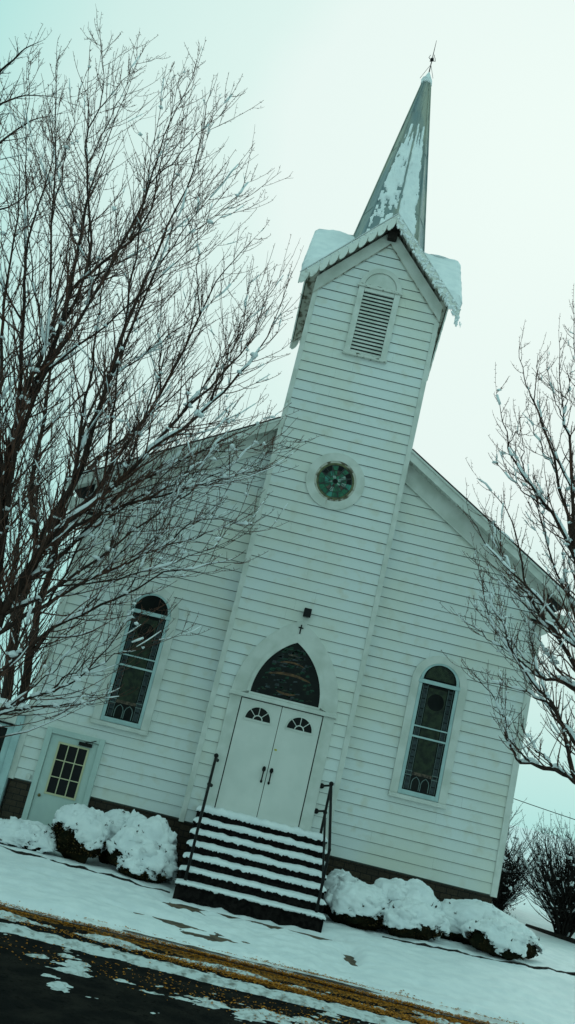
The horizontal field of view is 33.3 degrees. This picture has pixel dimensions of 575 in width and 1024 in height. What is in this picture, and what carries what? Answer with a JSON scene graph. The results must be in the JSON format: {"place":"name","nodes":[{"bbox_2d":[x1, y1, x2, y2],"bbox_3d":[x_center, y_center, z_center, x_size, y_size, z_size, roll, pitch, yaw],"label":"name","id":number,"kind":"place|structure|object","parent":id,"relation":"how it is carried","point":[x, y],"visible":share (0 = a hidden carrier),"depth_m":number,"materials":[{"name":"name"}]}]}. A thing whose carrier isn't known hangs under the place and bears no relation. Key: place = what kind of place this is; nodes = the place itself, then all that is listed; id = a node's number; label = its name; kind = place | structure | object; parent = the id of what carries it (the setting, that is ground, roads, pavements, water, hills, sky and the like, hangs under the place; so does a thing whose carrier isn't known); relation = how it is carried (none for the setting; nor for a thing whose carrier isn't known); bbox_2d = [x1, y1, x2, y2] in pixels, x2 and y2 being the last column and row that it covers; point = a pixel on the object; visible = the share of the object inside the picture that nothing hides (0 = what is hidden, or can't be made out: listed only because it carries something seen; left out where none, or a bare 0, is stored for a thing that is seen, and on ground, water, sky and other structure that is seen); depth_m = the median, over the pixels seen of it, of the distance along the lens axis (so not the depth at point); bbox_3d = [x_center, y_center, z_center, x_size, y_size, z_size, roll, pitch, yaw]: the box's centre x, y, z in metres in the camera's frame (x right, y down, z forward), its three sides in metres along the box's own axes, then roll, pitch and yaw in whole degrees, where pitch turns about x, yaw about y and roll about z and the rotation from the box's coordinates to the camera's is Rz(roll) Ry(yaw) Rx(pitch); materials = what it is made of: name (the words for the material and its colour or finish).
{"place":"outdoors","nodes":[
{"label":"outdoors","id":0,"kind":"place"},
{"bbox_2d":[0,908,427,1023],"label":"road","id":1,"kind":"structure","parent":0,"point":[28,995],"depth_m":10.41,"materials":[{"name":"black asphalt"}]},
{"bbox_2d":[0,910,460,1023],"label":"slush","id":2,"kind":"object","parent":1,"relation":"on","point":[77,968],"visible":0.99,"depth_m":11.70,"materials":[{"name":"white snow"}]},
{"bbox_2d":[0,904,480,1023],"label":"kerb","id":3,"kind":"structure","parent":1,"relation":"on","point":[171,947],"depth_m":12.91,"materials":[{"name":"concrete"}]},
{"bbox_2d":[0,900,516,1023],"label":"fallen leaves","id":4,"kind":"object","parent":1,"relation":"on","point":[330,997],"visible":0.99,"depth_m":12.79,"materials":[{"name":"orange plant"}]},
{"bbox_2d":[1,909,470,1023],"bbox_3d":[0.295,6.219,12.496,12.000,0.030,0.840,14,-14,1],"label":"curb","id":5,"kind":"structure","parent":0,"point":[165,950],"depth_m":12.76,"materials":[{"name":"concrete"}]},
{"bbox_2d":[0,825,574,1023],"bbox_3d":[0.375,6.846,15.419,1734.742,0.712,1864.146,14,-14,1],"label":"ground","id":6,"kind":"structure","parent":0,"point":[493,988],"depth_m":14.64,"materials":[{"name":"white snow"}]},
{"bbox_2d":[0,698,30,811],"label":"annex","id":7,"kind":"object","parent":6,"relation":"on","point":[8,745],"visible":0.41,"depth_m":18.84,"materials":[{"name":"white paint"}]},
{"bbox_2d":[0,720,14,772],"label":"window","id":8,"kind":"structure","parent":7,"relation":"in","point":[5,741],"depth_m":18.86,"materials":[{"name":"white glass"}]},
{"bbox_2d":[0,815,56,853],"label":"snowy shrub","id":9,"kind":"object","parent":6,"relation":"on","point":[36,836],"visible":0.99,"depth_m":17.07,"materials":[{"name":"white snow"}]},
{"bbox_2d":[0,28,79,216],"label":"bare tree","id":10,"kind":"object","parent":6,"relation":"on","point":[2,69],"visible":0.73,"depth_m":27.59,"materials":[{"name":"black plant"}]},
{"bbox_2d":[48,803,110,863],"bbox_3d":[-3.794,5.884,17.509,1.246,1.060,1.015,14,-14,1],"label":"snowy shrub","id":11,"kind":"object","parent":6,"relation":"on","point":[82,833],"visible":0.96,"depth_m":17.25,"materials":[{"name":"white snow"}]},
{"bbox_2d":[2,846,169,892],"bbox_3d":[-3.818,6.131,16.363,3.717,0.332,0.058,12,-15,5],"label":"garden edging","id":12,"kind":"object","parent":6,"relation":"on","point":[73,866],"visible":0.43,"depth_m":16.35,"materials":[{"name":"black"}]},
{"bbox_2d":[0,189,218,703],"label":"bare tree","id":13,"kind":"object","parent":6,"relation":"on","point":[8,682],"visible":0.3,"depth_m":22.63,"materials":[{"name":"brown plant"}]},
{"bbox_2d":[98,809,146,863],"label":"snowy shrub","id":14,"kind":"object","parent":6,"relation":"on","point":[118,818],"visible":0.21,"depth_m":17.98,"materials":[{"name":"white snow"}]},
{"bbox_2d":[106,815,178,883],"bbox_3d":[-2.564,6.083,17.393,1.435,1.195,1.381,14,-14,1],"label":"snowy shrub","id":15,"kind":"object","parent":6,"relation":"on","point":[141,847],"visible":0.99,"depth_m":17.02,"materials":[{"name":"white snow"}]},
{"bbox_2d":[0,4,324,737],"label":"bare tree","id":16,"kind":"object","parent":6,"relation":"on","point":[27,393],"visible":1,"depth_m":16.97,"materials":[{"name":"brown plant"}]},
{"bbox_2d":[172,805,327,932],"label":"front steps","id":17,"kind":"structure","parent":6,"relation":"on","point":[252,867],"depth_m":16.73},
{"bbox_2d":[184,753,218,880],"bbox_3d":[-1.548,5.482,17.440,0.137,2.187,2.000,14,-14,1],"label":"stair railing","id":18,"kind":"object","parent":17,"relation":"on","point":[209,783],"visible":1,"depth_m":16.59,"materials":[{"name":"black metal"}]},
{"bbox_2d":[314,781,333,912],"bbox_3d":[0.650,6.019,17.430,0.220,2.187,2.014,15,-15,-5],"label":"stair railing","id":19,"kind":"object","parent":17,"relation":"on","point":[324,811],"visible":1,"depth_m":17.27,"materials":[{"name":"black metal"}]},
{"bbox_2d":[125,902,376,992],"bbox_3d":[-0.522,6.486,14.653,3.700,0.090,3.270,14,-14,1],"label":"path apron","id":20,"kind":"object","parent":6,"relation":"on","point":[350,960],"visible":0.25,"depth_m":14.31,"materials":[{"name":"concrete"}]},
{"bbox_2d":[0,40,572,903],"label":"church","id":21,"kind":"structure","parent":6,"relation":"on","point":[364,694],"depth_m":19.58,"materials":[{"name":"white paint"}]},
{"bbox_2d":[21,726,105,825],"bbox_3d":[-4.400,5.376,18.660,1.170,2.160,0.160,14,-14,1],"label":"side door","id":22,"kind":"structure","parent":21,"relation":"in","point":[66,773],"depth_m":18.75,"materials":[{"name":"white paint"}]},
{"bbox_2d":[90,586,178,735],"bbox_3d":[-3.003,2.914,19.367,1.170,2.940,0.100,14,-14,1],"label":"window","id":23,"kind":"structure","parent":21,"relation":"in","point":[129,710],"depth_m":19.33,"materials":[{"name":"black glass"}]},
{"bbox_2d":[215,697,281,816],"bbox_3d":[-0.756,4.768,18.654,0.823,2.182,0.115,14,-14,1],"label":"door","id":24,"kind":"structure","parent":21,"relation":"in","point":[242,784],"depth_m":18.68,"materials":[{"name":"paint"}]},
{"bbox_2d":[250,643,319,706],"bbox_3d":[0.072,3.149,19.145,1.400,1.185,0.010,14,-14,1],"label":"transom window","id":25,"kind":"structure","parent":21,"relation":"in","point":[290,674],"depth_m":19.10,"materials":[{"name":"black glass"}]},
{"bbox_2d":[257,707,321,826],"bbox_3d":[0.055,4.966,18.647,0.823,2.182,0.115,14,-14,1],"label":"door","id":26,"kind":"structure","parent":21,"relation":"in","point":[283,795],"depth_m":18.67,"materials":[{"name":"paint"}]},
{"bbox_2d":[303,608,311,617],"bbox_3d":[0.400,2.040,19.365,0.150,0.178,0.185,14,-14,1],"label":"wall lamp","id":27,"kind":"object","parent":21,"relation":"attached to","point":[307,613],"visible":1,"depth_m":19.28,"materials":[{"name":"black plastic"}]},
{"bbox_2d":[306,453,364,509],"bbox_3d":[1.002,-0.645,20.144,1.240,1.240,0.044,14,-14,1],"label":"round window","id":28,"kind":"structure","parent":21,"relation":"in","point":[335,481],"depth_m":20.14,"materials":[{"name":"green"}]},
{"bbox_2d":[388,656,467,808],"bbox_3d":[2.891,4.345,19.313,1.170,2.940,0.100,14,-14,1],"label":"window","id":29,"kind":"structure","parent":21,"relation":"in","point":[425,756],"depth_m":19.31,"materials":[{"name":"black glass"}]},
{"bbox_2d":[514,798,574,819],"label":"overhead wire","id":30,"kind":"object","parent":21,"relation":"attached to","point":[544,809],"visible":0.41,"depth_m":26.52,"materials":[{"name":"black metal"}]},
{"bbox_2d":[323,869,360,912],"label":"snowy shrub","id":31,"kind":"object","parent":6,"relation":"on","point":[335,876],"visible":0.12,"depth_m":17.93,"materials":[{"name":"white snow"}]},
{"bbox_2d":[323,880,390,930],"bbox_3d":[1.272,7.081,17.211,1.366,0.852,1.035,14,-14,1],"label":"snowy shrub","id":32,"kind":"object","parent":6,"relation":"on","point":[359,904],"visible":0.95,"depth_m":16.94,"materials":[{"name":"white snow"}]},
{"bbox_2d":[374,878,441,929],"bbox_3d":[2.143,7.271,17.693,1.458,1.059,1.214,14,-14,1],"label":"snowy shrub","id":33,"kind":"object","parent":6,"relation":"on","point":[393,889],"visible":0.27,"depth_m":17.48,"materials":[{"name":"white snow"}]},
{"bbox_2d":[383,897,450,940],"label":"snowy shrub","id":34,"kind":"object","parent":6,"relation":"on","point":[405,917],"visible":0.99,"depth_m":16.73,"materials":[{"name":"white snow"}]},
{"bbox_2d":[382,936,574,975],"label":"garden edging","id":35,"kind":"object","parent":6,"relation":"on","point":[511,962],"visible":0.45,"depth_m":16.40,"materials":[{"name":"black"}]},
{"bbox_2d":[440,899,519,945],"bbox_3d":[3.533,7.678,17.846,1.723,0.884,1.216,8,-16,22],"label":"snowy shrub","id":36,"kind":"object","parent":6,"relation":"on","point":[458,912],"visible":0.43,"depth_m":17.59,"materials":[{"name":"white snow"}]},
{"bbox_2d":[460,916,528,959],"bbox_3d":[3.611,7.530,16.955,1.158,0.747,0.896,14,-14,1],"label":"snowy shrub","id":37,"kind":"object","parent":6,"relation":"on","point":[495,936],"visible":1,"depth_m":16.71,"materials":[{"name":"white snow"}]},
{"bbox_2d":[439,285,574,783],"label":"bare tree","id":38,"kind":"object","parent":6,"relation":"on","point":[566,728],"visible":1,"depth_m":16.69,"materials":[{"name":"brown plant"}]},
{"bbox_2d":[492,835,540,917],"bbox_3d":[5.010,8.787,22.314,1.735,2.572,1.769,14,-14,1],"label":"bare shrub","id":39,"kind":"object","parent":6,"relation":"on","point":[507,893],"visible":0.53,"depth_m":22.18,"materials":[{"name":"black plant"}]},
{"bbox_2d":[509,798,526,828],"bbox_3d":[5.902,9.149,27.288,1.304,4.098,0.991,14,-14,1],"label":"sapling","id":40,"kind":"object","parent":6,"relation":"on","point":[515,814],"visible":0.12,"depth_m":27.13,"materials":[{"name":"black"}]},
{"bbox_2d":[498,811,546,889],"bbox_3d":[5.830,9.182,25.746,2.650,3.055,2.228,25,-18,-37],"label":"bare shrub","id":41,"kind":"object","parent":6,"relation":"on","point":[514,837],"visible":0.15,"depth_m":25.56,"materials":[{"name":"black plant"}]},
{"bbox_2d":[508,922,543,958],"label":"snowy shrub","id":42,"kind":"object","parent":6,"relation":"on","point":[533,945],"visible":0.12,"depth_m":17.31,"materials":[{"name":"white snow"}]},
{"bbox_2d":[506,812,574,936],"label":"bare shrub","id":43,"kind":"object","parent":6,"relation":"on","point":[557,890],"visible":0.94,"depth_m":22.36,"materials":[{"name":"black plant"}]},
{"bbox_2d":[525,924,574,943],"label":"timber border","id":44,"kind":"object","parent":6,"relation":"on","point":[562,937],"visible":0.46,"depth_m":22.17,"materials":[{"name":"brown wood"}]},
{"bbox_2d":[546,812,574,879],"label":"bare shrub","id":45,"kind":"object","parent":6,"relation":"on","point":[559,837],"visible":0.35,"depth_m":27.01,"materials":[{"name":"black plant"}]},
{"bbox_2d":[0,0,574,839],"label":"sky","id":46,"kind":"structure","parent":0,"point":[338,82],"materials":[{"name":"white"}]}
]}

